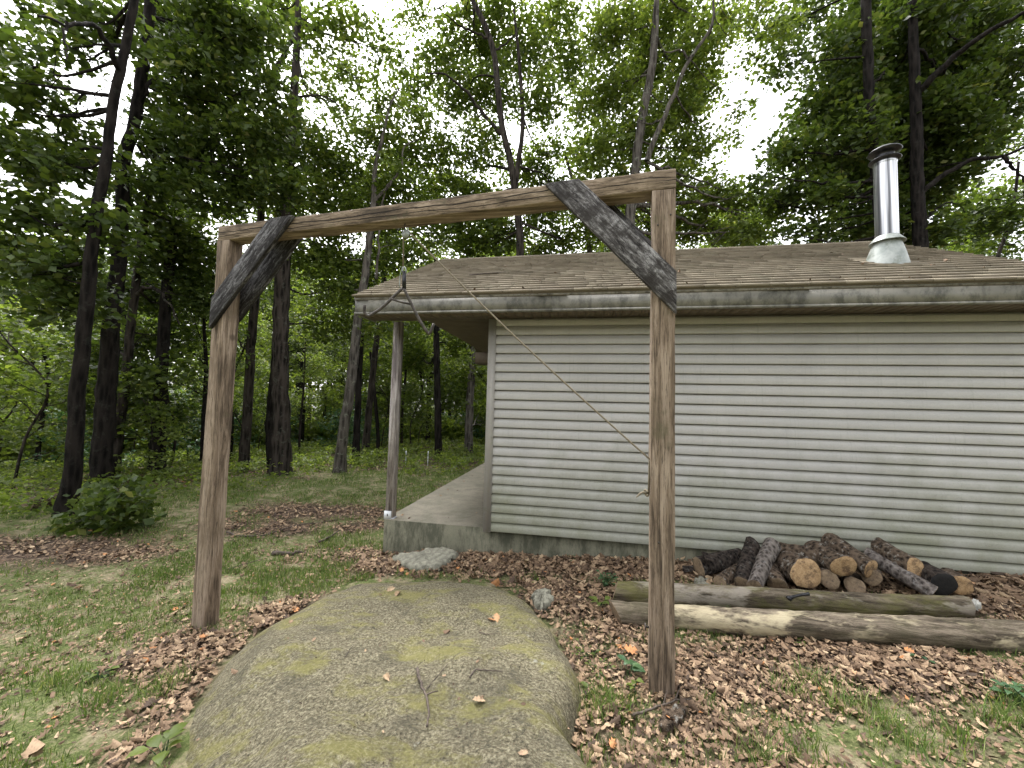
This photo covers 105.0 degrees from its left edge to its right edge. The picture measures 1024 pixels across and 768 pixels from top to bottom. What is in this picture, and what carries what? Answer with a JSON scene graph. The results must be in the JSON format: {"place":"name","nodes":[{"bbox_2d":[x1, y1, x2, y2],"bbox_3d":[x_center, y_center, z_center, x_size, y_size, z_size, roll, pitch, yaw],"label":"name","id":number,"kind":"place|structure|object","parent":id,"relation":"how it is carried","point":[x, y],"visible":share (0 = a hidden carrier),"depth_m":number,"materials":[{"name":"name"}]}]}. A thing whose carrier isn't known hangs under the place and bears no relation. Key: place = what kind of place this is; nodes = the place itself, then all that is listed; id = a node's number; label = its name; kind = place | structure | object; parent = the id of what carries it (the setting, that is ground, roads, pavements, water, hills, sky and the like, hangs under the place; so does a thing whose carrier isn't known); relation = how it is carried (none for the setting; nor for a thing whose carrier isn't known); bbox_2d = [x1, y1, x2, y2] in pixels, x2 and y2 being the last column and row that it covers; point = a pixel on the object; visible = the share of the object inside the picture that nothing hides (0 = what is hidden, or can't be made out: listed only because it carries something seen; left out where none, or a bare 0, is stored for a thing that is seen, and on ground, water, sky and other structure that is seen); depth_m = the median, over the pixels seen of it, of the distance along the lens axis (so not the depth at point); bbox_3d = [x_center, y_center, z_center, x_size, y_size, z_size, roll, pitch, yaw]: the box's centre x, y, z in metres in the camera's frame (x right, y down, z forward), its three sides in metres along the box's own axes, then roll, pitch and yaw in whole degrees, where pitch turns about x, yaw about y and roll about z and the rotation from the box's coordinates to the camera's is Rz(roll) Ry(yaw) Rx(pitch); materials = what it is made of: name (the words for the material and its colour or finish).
{"place":"outdoors","nodes":[
{"label":"outdoors","id":0,"kind":"place"},
{"bbox_2d":[0,417,1023,767],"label":"ground","id":1,"kind":"structure","parent":0,"point":[84,737],"depth_m":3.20,"materials":[{"name":"green plant"}]},
{"bbox_2d":[0,325,66,456],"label":"sapling","id":2,"kind":"object","parent":1,"relation":"on","point":[7,425],"visible":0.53,"depth_m":10.43,"materials":[{"name":"green plant"}]},
{"bbox_2d":[0,335,67,450],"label":"sapling","id":3,"kind":"object","parent":1,"relation":"on","point":[31,420],"visible":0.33,"depth_m":11.80,"materials":[{"name":"green plant"}]},
{"bbox_2d":[0,273,67,420],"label":"forest tree","id":4,"kind":"object","parent":1,"relation":"on","point":[10,287],"visible":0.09,"depth_m":18.46,"materials":[{"name":"green plant"}]},
{"bbox_2d":[0,289,75,473],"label":"forest tree","id":5,"kind":"object","parent":1,"relation":"on","point":[38,448],"visible":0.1,"depth_m":11.84,"materials":[{"name":"green plant"}]},
{"bbox_2d":[21,493,57,510],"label":"fallen log","id":6,"kind":"object","parent":1,"relation":"on","point":[36,506],"visible":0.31,"depth_m":7.23,"materials":[{"name":"brown wood"}]},
{"bbox_2d":[0,328,97,456],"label":"sapling","id":7,"kind":"object","parent":1,"relation":"on","point":[16,414],"visible":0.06,"depth_m":14.05,"materials":[{"name":"green plant"}]},
{"bbox_2d":[18,406,92,468],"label":"sapling","id":8,"kind":"object","parent":1,"relation":"on","point":[48,416],"visible":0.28,"depth_m":11.36,"materials":[{"name":"green plant"}]},
{"bbox_2d":[0,289,126,488],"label":"sapling","id":9,"kind":"object","parent":1,"relation":"on","point":[11,381],"visible":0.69,"depth_m":9.26,"materials":[{"name":"green plant"}]},
{"bbox_2d":[0,0,175,516],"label":"oak tree","id":10,"kind":"object","parent":1,"relation":"on","point":[45,274],"visible":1,"depth_m":7.06,"materials":[{"name":"green plant"}]},
{"bbox_2d":[82,664,120,681],"bbox_3d":[-2.811,1.990,2.682,0.200,0.076,0.172,3,-4,-27],"label":"seedling","id":11,"kind":"object","parent":1,"relation":"on","point":[92,675],"visible":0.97,"depth_m":2.67,"materials":[{"name":"green plant"}]},
{"bbox_2d":[31,209,172,451],"bbox_3d":[-16.221,-1.974,15.848,4.507,10.521,3.956,-2,-5,45],"label":"forest tree","id":12,"kind":"object","parent":1,"relation":"on","point":[103,270],"depth_m":15.68,"materials":[{"name":"green plant"}]},
{"bbox_2d":[42,473,169,538],"bbox_3d":[-6.229,2.019,6.037,2.038,1.268,1.080,1,-3,10],"label":"shrub","id":13,"kind":"object","parent":1,"relation":"on","point":[110,511],"visible":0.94,"depth_m":5.91,"materials":[{"name":"green plant"}]},
{"bbox_2d":[83,417,137,472],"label":"sapling","id":14,"kind":"object","parent":1,"relation":"on","point":[86,452],"visible":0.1,"depth_m":10.95,"materials":[{"name":"green plant"}]},
{"bbox_2d":[35,120,215,480],"bbox_3d":[-10.901,-2.002,11.130,6.210,9.600,3.585,1,-3,10],"label":"understory tree","id":15,"kind":"object","parent":1,"relation":"on","point":[131,336],"visible":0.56,"depth_m":10.41,"materials":[{"name":"green plant"}]},
{"bbox_2d":[91,300,210,473],"bbox_3d":[-9.367,0.126,10.938,3.809,5.879,3.239,-1,-4,32],"label":"sapling","id":16,"kind":"object","parent":1,"relation":"on","point":[178,366],"visible":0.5,"depth_m":10.21,"materials":[{"name":"green plant"}]},
{"bbox_2d":[113,371,191,485],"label":"sapling","id":17,"kind":"object","parent":1,"relation":"on","point":[147,453],"visible":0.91,"depth_m":9.58,"materials":[{"name":"green plant"}]},
{"bbox_2d":[125,722,187,766],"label":"seedling","id":18,"kind":"object","parent":1,"relation":"on","point":[156,740],"visible":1,"depth_m":2.00,"materials":[{"name":"green plant"}]},
{"bbox_2d":[130,384,202,463],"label":"sapling","id":19,"kind":"object","parent":1,"relation":"on","point":[188,441],"visible":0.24,"depth_m":12.38,"materials":[{"name":"green plant"}]},
{"bbox_2d":[135,194,243,477],"bbox_3d":[-9.847,-2.139,11.448,4.797,9.929,2.268,-1,-4,35],"label":"oak tree","id":20,"kind":"object","parent":1,"relation":"on","point":[163,328],"visible":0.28,"depth_m":10.37,"materials":[{"name":"green plant"}]},
{"bbox_2d":[135,253,254,473],"bbox_3d":[-8.882,-0.497,10.976,2.730,6.373,2.396,-1,-4,43],"label":"forest tree","id":21,"kind":"object","parent":1,"relation":"on","point":[203,391],"visible":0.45,"depth_m":10.92,"materials":[{"name":"green plant"}]},
{"bbox_2d":[87,0,319,488],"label":"oak tree","id":22,"kind":"object","parent":1,"relation":"on","point":[208,44],"visible":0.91,"depth_m":9.03,"materials":[{"name":"green plant"}]},
{"bbox_2d":[181,297,266,399],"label":"forest tree","id":23,"kind":"object","parent":1,"relation":"on","point":[241,370],"visible":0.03,"depth_m":17.24,"materials":[{"name":"green plant"}]},
{"bbox_2d":[182,310,272,461],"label":"forest tree","id":24,"kind":"object","parent":1,"relation":"on","point":[239,386],"visible":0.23,"depth_m":13.78,"materials":[{"name":"green plant"}]},
{"bbox_2d":[200,119,280,471],"bbox_3d":[-8.378,-2.514,12.508,3.823,10.748,2.728,-2,-5,45],"label":"oak tree","id":25,"kind":"object","parent":1,"relation":"on","point":[247,411],"visible":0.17,"depth_m":11.51,"materials":[{"name":"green plant"}]},
{"bbox_2d":[0,413,485,520],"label":"undergrowth","id":26,"kind":"object","parent":1,"relation":"on","point":[455,431],"visible":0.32,"depth_m":11.83,"materials":[{"name":"green plant"}]},
{"bbox_2d":[0,220,486,425],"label":"distant woods","id":27,"kind":"object","parent":1,"relation":"on","point":[314,403],"visible":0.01,"depth_m":36.61,"materials":[{"name":"green plant"}]},
{"bbox_2d":[198,352,291,444],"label":"sapling","id":28,"kind":"object","parent":1,"relation":"on","point":[262,375],"visible":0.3,"depth_m":14.37,"materials":[{"name":"green plant"}]},
{"bbox_2d":[235,360,267,436],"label":"sapling","id":29,"kind":"object","parent":1,"relation":"on","point":[254,424],"visible":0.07,"depth_m":17.67,"materials":[{"name":"green plant"}]},
{"bbox_2d":[234,379,294,454],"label":"sapling","id":30,"kind":"object","parent":1,"relation":"on","point":[257,415],"visible":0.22,"depth_m":15.76,"materials":[{"name":"green plant"}]},
{"bbox_2d":[243,158,302,473],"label":"oak tree","id":31,"kind":"object","parent":1,"relation":"on","point":[268,427],"visible":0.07,"depth_m":11.25,"materials":[{"name":"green plant"}]},
{"bbox_2d":[238,244,313,379],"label":"forest tree","id":32,"kind":"object","parent":1,"relation":"on","point":[291,333],"visible":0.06,"depth_m":21.59,"materials":[{"name":"green plant"}]},
{"bbox_2d":[240,260,328,381],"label":"forest tree","id":33,"kind":"object","parent":1,"relation":"on","point":[296,342],"visible":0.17,"depth_m":20.17,"materials":[{"name":"green plant"}]},
{"bbox_2d":[241,238,340,419],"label":"forest tree","id":34,"kind":"object","parent":1,"relation":"on","point":[291,319],"visible":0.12,"depth_m":23.80,"materials":[{"name":"green plant"}]},
{"bbox_2d":[255,315,334,455],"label":"forest tree","id":35,"kind":"object","parent":1,"relation":"on","point":[298,402],"visible":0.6,"depth_m":14.86,"materials":[{"name":"green plant"}]},
{"bbox_2d":[256,268,340,441],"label":"forest tree","id":36,"kind":"object","parent":1,"relation":"on","point":[269,343],"visible":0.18,"depth_m":18.86,"materials":[{"name":"green plant"}]},
{"bbox_2d":[238,0,409,475],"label":"oak tree","id":37,"kind":"object","parent":1,"relation":"on","point":[325,186],"visible":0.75,"depth_m":11.24,"materials":[{"name":"green plant"}]},
{"bbox_2d":[308,383,344,428],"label":"sapling","id":38,"kind":"object","parent":1,"relation":"on","point":[320,410],"visible":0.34,"depth_m":22.35,"materials":[{"name":"green plant"}]},
{"bbox_2d":[304,368,353,444],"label":"sapling","id":39,"kind":"object","parent":1,"relation":"on","point":[325,394],"visible":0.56,"depth_m":20.23,"materials":[{"name":"green plant"}]},
{"bbox_2d":[311,407,351,449],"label":"sapling","id":40,"kind":"object","parent":1,"relation":"on","point":[332,428],"visible":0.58,"depth_m":17.58,"materials":[{"name":"green plant"}]},
{"bbox_2d":[312,369,364,417],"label":"sapling","id":41,"kind":"object","parent":1,"relation":"on","point":[344,376],"visible":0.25,"depth_m":24.15,"materials":[{"name":"green plant"}]},
{"bbox_2d":[324,392,381,452],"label":"sapling","id":42,"kind":"object","parent":1,"relation":"on","point":[336,415],"visible":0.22,"depth_m":16.91,"materials":[{"name":"green plant"}]},
{"bbox_2d":[313,261,393,400],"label":"forest tree","id":43,"kind":"object","parent":1,"relation":"on","point":[340,373],"visible":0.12,"depth_m":18.43,"materials":[{"name":"green plant"}]},
{"bbox_2d":[320,251,386,406],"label":"forest tree","id":44,"kind":"object","parent":1,"relation":"on","point":[331,352],"visible":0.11,"depth_m":24.40,"materials":[{"name":"green plant"}]},
{"bbox_2d":[332,146,399,459],"bbox_3d":[-5.430,-3.337,14.848,2.812,12.642,3.388,1,-3,10],"label":"oak tree","id":45,"kind":"object","parent":1,"relation":"on","point":[357,421],"visible":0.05,"depth_m":13.10,"materials":[{"name":"green plant"}]},
{"bbox_2d":[296,75,459,472],"bbox_3d":[-4.087,-3.196,12.078,4.926,12.050,3.504,2,-3,-15],"label":"oak tree","id":46,"kind":"object","parent":1,"relation":"on","point":[377,187],"visible":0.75,"depth_m":11.63,"materials":[{"name":"green plant"}]},
{"bbox_2d":[338,268,420,401],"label":"forest tree","id":47,"kind":"object","parent":1,"relation":"on","point":[380,346],"visible":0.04,"depth_m":19.45,"materials":[{"name":"green plant"}]},
{"bbox_2d":[362,346,401,453],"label":"oak tree","id":48,"kind":"object","parent":1,"relation":"on","point":[380,353],"visible":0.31,"depth_m":15.01,"materials":[{"name":"green plant"}]},
{"bbox_2d":[186,581,586,767],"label":"boulder","id":49,"kind":"object","parent":1,"relation":"on","point":[267,720],"visible":0.93,"depth_m":2.16,"materials":[{"name":"grey stone"}]},
{"bbox_2d":[416,667,437,726],"bbox_3d":[-0.434,1.609,2.045,0.091,0.058,0.482,3,-3,-19],"label":"stick","id":50,"kind":"object","parent":49,"relation":"on","point":[421,684],"visible":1,"depth_m":2.02,"materials":[{"name":"wood"}]},
{"bbox_2d":[360,198,422,459],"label":"oak tree","id":51,"kind":"object","parent":1,"relation":"on","point":[369,406],"visible":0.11,"depth_m":14.12,"materials":[{"name":"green plant"}]},
{"bbox_2d":[361,353,422,449],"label":"sapling","id":52,"kind":"object","parent":1,"relation":"on","point":[379,400],"visible":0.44,"depth_m":16.56,"materials":[{"name":"green plant"}]},
{"bbox_2d":[361,321,430,450],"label":"forest tree","id":53,"kind":"object","parent":1,"relation":"on","point":[386,383],"visible":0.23,"depth_m":17.33,"materials":[{"name":"green plant"}]},
{"bbox_2d":[388,340,442,443],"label":"sapling","id":54,"kind":"object","parent":1,"relation":"on","point":[421,395],"visible":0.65,"depth_m":17.37,"materials":[{"name":"green plant"}]},
{"bbox_2d":[402,380,444,447],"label":"sapling","id":55,"kind":"object","parent":1,"relation":"on","point":[430,412],"visible":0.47,"depth_m":18.98,"materials":[{"name":"green plant"}]},
{"bbox_2d":[392,547,458,572],"bbox_3d":[-1.050,2.068,4.593,0.818,0.211,0.551,1,-3,10],"label":"flat stone","id":56,"kind":"object","parent":1,"relation":"on","point":[430,558],"visible":0.94,"depth_m":4.52,"materials":[{"name":"grey stone"}]},
{"bbox_2d":[389,256,469,459],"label":"oak tree","id":57,"kind":"object","parent":1,"relation":"on","point":[439,379],"visible":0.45,"depth_m":14.92,"materials":[{"name":"green plant"}]},
{"bbox_2d":[390,227,469,442],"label":"forest tree","id":58,"kind":"object","parent":1,"relation":"on","point":[429,433],"visible":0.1,"depth_m":20.60,"materials":[{"name":"green plant"}]},
{"bbox_2d":[191,169,676,696],"bbox_3d":[-0.820,0.504,2.950,3.798,3.783,0.220,1,-3,16],"label":"hoist frame","id":59,"kind":"object","parent":1,"relation":"on","point":[245,277],"visible":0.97,"depth_m":2.76,"materials":[{"name":"wood"}]},
{"bbox_2d":[402,223,410,238],"bbox_3d":[-0.822,-1.203,3.060,0.069,0.140,0.025,1,-3,10],"label":"pulley","id":60,"kind":"object","parent":59,"relation":"hanging from","point":[405,233],"visible":0.94,"depth_m":3.05,"materials":[{"name":"metal"}]},
{"bbox_2d":[403,233,649,497],"bbox_3d":[0.008,-0.243,2.766,1.839,1.897,0.050,1,-3,17],"label":"rope","id":61,"kind":"object","parent":60,"relation":"hanging from","point":[646,492],"visible":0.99,"depth_m":2.67,"materials":[{"name":"grey fabric"}]},
{"bbox_2d":[363,266,434,335],"bbox_3d":[-0.865,-0.649,3.032,0.551,0.537,0.046,2,-3,-6],"label":"gambrel","id":62,"kind":"object","parent":61,"relation":"hanging from","point":[402,288],"visible":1,"depth_m":3.02,"materials":[{"name":"metal"}]},
{"bbox_2d":[429,345,487,455],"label":"oak tree","id":63,"kind":"object","parent":1,"relation":"on","point":[470,405],"visible":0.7,"depth_m":14.92,"materials":[{"name":"green plant"}]},
{"bbox_2d":[442,250,515,408],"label":"forest tree","id":64,"kind":"object","parent":1,"relation":"on","point":[480,389],"visible":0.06,"depth_m":18.67,"materials":[{"name":"green plant"}]},
{"bbox_2d":[423,216,541,383],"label":"forest tree","id":65,"kind":"object","parent":1,"relation":"on","point":[466,364],"visible":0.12,"depth_m":14.47,"materials":[{"name":"green plant"}]},
{"bbox_2d":[382,0,597,258],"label":"oak tree","id":66,"kind":"object","parent":1,"relation":"on","point":[485,38],"visible":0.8,"depth_m":13.75,"materials":[{"name":"green plant"}]},
{"bbox_2d":[0,463,1023,767],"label":"leaf litter","id":67,"kind":"object","parent":1,"relation":"on","point":[1000,593],"visible":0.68,"depth_m":2.67,"materials":[{"name":"brown plant"}]},
{"bbox_2d":[631,688,691,716],"bbox_3d":[0.837,1.802,2.234,0.393,0.062,0.066,2,-3,-17],"label":"stick","id":68,"kind":"object","parent":67,"relation":"on","point":[649,709],"visible":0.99,"depth_m":2.21,"materials":[{"name":"wood"}]},
{"bbox_2d":[658,704,686,732],"bbox_3d":[0.867,1.792,2.114,0.226,0.061,0.091,4,-4,-37],"label":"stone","id":69,"kind":"object","parent":67,"relation":"on","point":[677,712],"visible":1,"depth_m":2.09,"materials":[{"name":"grey stone"}]},
{"bbox_2d":[693,548,741,577],"bbox_3d":[2.110,1.820,4.021,0.552,0.227,0.180,3,-3,-19],"label":"firewood log","id":70,"kind":"object","parent":67,"relation":"on","point":[702,566],"visible":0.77,"depth_m":3.95,"materials":[{"name":"brown wood"}]},
{"bbox_2d":[766,562,788,588],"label":"firewood log","id":71,"kind":"object","parent":67,"relation":"on","point":[775,578],"visible":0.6,"depth_m":3.63,"materials":[{"name":"brown wood"}]},
{"bbox_2d":[746,537,781,586],"bbox_3d":[2.429,1.722,3.779,0.618,0.397,0.167,5,-4,-43],"label":"firewood log","id":72,"kind":"object","parent":71,"relation":"on","point":[768,553],"visible":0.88,"depth_m":3.73,"materials":[{"name":"grey wood"}]},
{"bbox_2d":[775,550,820,587],"bbox_3d":[2.702,1.762,3.772,0.269,0.284,0.391,1,-3,3],"label":"firewood log","id":73,"kind":"object","parent":67,"relation":"on","point":[796,569],"visible":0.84,"depth_m":3.62,"materials":[{"name":"brown wood"}]},
{"bbox_2d":[779,542,822,567],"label":"firewood log","id":74,"kind":"object","parent":73,"relation":"on","point":[808,552],"visible":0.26,"depth_m":3.84,"materials":[{"name":"brown wood"}]},
{"bbox_2d":[820,567,839,589],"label":"firewood log","id":75,"kind":"object","parent":67,"relation":"on","point":[830,579],"visible":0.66,"depth_m":3.57,"materials":[{"name":"brown wood"}]},
{"bbox_2d":[804,540,856,576],"bbox_3d":[3.004,1.647,3.734,0.216,0.212,0.432,1,-3,5],"label":"firewood log","id":76,"kind":"object","parent":75,"relation":"on","point":[833,560],"visible":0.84,"depth_m":3.57,"materials":[{"name":"brown wood"}]},
{"bbox_2d":[860,568,882,585],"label":"firewood log","id":77,"kind":"object","parent":67,"relation":"on","point":[875,578],"visible":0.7,"depth_m":3.52,"materials":[{"name":"brown wood"}]},
{"bbox_2d":[820,533,877,577],"bbox_3d":[3.210,1.620,3.735,0.188,0.261,0.497,2,-3,-1],"label":"firewood log","id":78,"kind":"object","parent":77,"relation":"on","point":[866,565],"visible":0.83,"depth_m":3.65,"materials":[{"name":"brown wood"}]},
{"bbox_2d":[864,547,937,594],"bbox_3d":[3.548,1.721,3.603,0.137,0.258,0.560,2,-3,-15],"label":"firewood log","id":79,"kind":"object","parent":77,"relation":"on","point":[917,583],"visible":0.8,"depth_m":3.53,"materials":[{"name":"grey wood"}]},
{"bbox_2d":[871,537,923,576],"bbox_3d":[3.635,1.644,3.732,0.198,0.252,0.404,1,-3,3],"label":"firewood log","id":80,"kind":"object","parent":79,"relation":"on","point":[900,558],"visible":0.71,"depth_m":3.64,"materials":[{"name":"brown wood"}]},
{"bbox_2d":[921,561,957,595],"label":"firewood log","id":81,"kind":"object","parent":67,"relation":"on","point":[946,583],"visible":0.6,"depth_m":3.41,"materials":[{"name":"black wood"}]},
{"bbox_2d":[941,567,973,594],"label":"firewood log","id":82,"kind":"object","parent":67,"relation":"on","point":[965,584],"visible":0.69,"depth_m":3.39,"materials":[{"name":"brown wood"}]},
{"bbox_2d":[21,246,1012,758],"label":"fallen leaves","id":83,"kind":"object","parent":1,"relation":"on","point":[35,748],"visible":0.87,"depth_m":2.62,"materials":[{"name":"brown plant"}]},
{"bbox_2d":[531,588,553,612],"bbox_3d":[0.269,1.921,3.476,0.205,0.178,0.288,1,-3,10],"label":"stone","id":84,"kind":"object","parent":1,"relation":"on","point":[542,598],"visible":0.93,"depth_m":3.42,"materials":[{"name":"grey stone"}]},
{"bbox_2d":[547,132,623,252],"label":"oak tree","id":85,"kind":"object","parent":1,"relation":"on","point":[592,248],"visible":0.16,"depth_m":15.90,"materials":[{"name":"green plant"}]},
{"bbox_2d":[593,570,617,586],"bbox_3d":[0.892,1.904,3.783,0.202,0.168,0.227,4,-4,-41],"label":"seedling","id":86,"kind":"object","parent":1,"relation":"on","point":[607,583],"visible":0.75,"depth_m":3.78,"materials":[{"name":"green plant"}]},
{"bbox_2d":[616,654,645,676],"bbox_3d":[0.763,1.822,2.509,0.175,0.132,0.149,1,-3,10],"label":"seedling","id":87,"kind":"object","parent":1,"relation":"on","point":[637,667],"visible":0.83,"depth_m":2.50,"materials":[{"name":"green plant"}]},
{"bbox_2d":[352,143,1023,575],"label":"cabin","id":88,"kind":"object","parent":1,"relation":"on","point":[884,401],"visible":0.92,"depth_m":4.35,"materials":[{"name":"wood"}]},
{"bbox_2d":[560,0,820,248],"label":"oak tree","id":89,"kind":"object","parent":1,"relation":"on","point":[631,79],"visible":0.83,"depth_m":12.44,"materials":[{"name":"green plant"}]},
{"bbox_2d":[713,562,737,584],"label":"firewood log","id":90,"kind":"object","parent":1,"relation":"on","point":[725,576],"visible":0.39,"depth_m":3.77,"materials":[{"name":"brown wood"}]},
{"bbox_2d":[733,536,760,585],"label":"firewood log","id":91,"kind":"object","parent":1,"relation":"on","point":[749,553],"visible":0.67,"depth_m":3.83,"materials":[{"name":"brown wood"}]},
{"bbox_2d":[612,581,975,617],"bbox_3d":[2.268,1.835,3.334,2.792,0.322,0.190,1,-3,8],"label":"long log","id":92,"kind":"object","parent":1,"relation":"on","point":[762,597],"visible":0.77,"depth_m":3.24,"materials":[{"name":"brown wood"}]},
{"bbox_2d":[609,600,1023,652],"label":"long log","id":93,"kind":"object","parent":1,"relation":"on","point":[968,634],"visible":0.88,"depth_m":2.83,"materials":[{"name":"brown wood"}]},
{"bbox_2d":[841,573,865,592],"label":"firewood log","id":94,"kind":"object","parent":1,"relation":"on","point":[853,582],"visible":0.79,"depth_m":3.55,"materials":[{"name":"brown wood"}]},
{"bbox_2d":[740,0,1023,252],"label":"maple tree","id":95,"kind":"object","parent":1,"relation":"on","point":[922,82],"visible":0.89,"depth_m":11.88,"materials":[{"name":"green plant"}]},
{"bbox_2d":[934,117,1023,258],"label":"oak tree","id":96,"kind":"object","parent":1,"relation":"on","point":[1011,181],"visible":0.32,"depth_m":14.56,"materials":[{"name":"green plant"}]},
{"bbox_2d":[937,189,1023,260],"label":"forest tree","id":97,"kind":"object","parent":1,"relation":"on","point":[1020,259],"visible":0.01,"depth_m":20.08,"materials":[{"name":"green plant"}]},
{"bbox_2d":[989,679,1023,704],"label":"seedling","id":98,"kind":"object","parent":1,"relation":"on","point":[1017,688],"visible":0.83,"depth_m":2.23,"materials":[{"name":"green plant"}]},
{"bbox_2d":[0,0,1023,415],"label":"sky","id":99,"kind":"structure","parent":0,"point":[759,128],"materials":[{"name":"white"}]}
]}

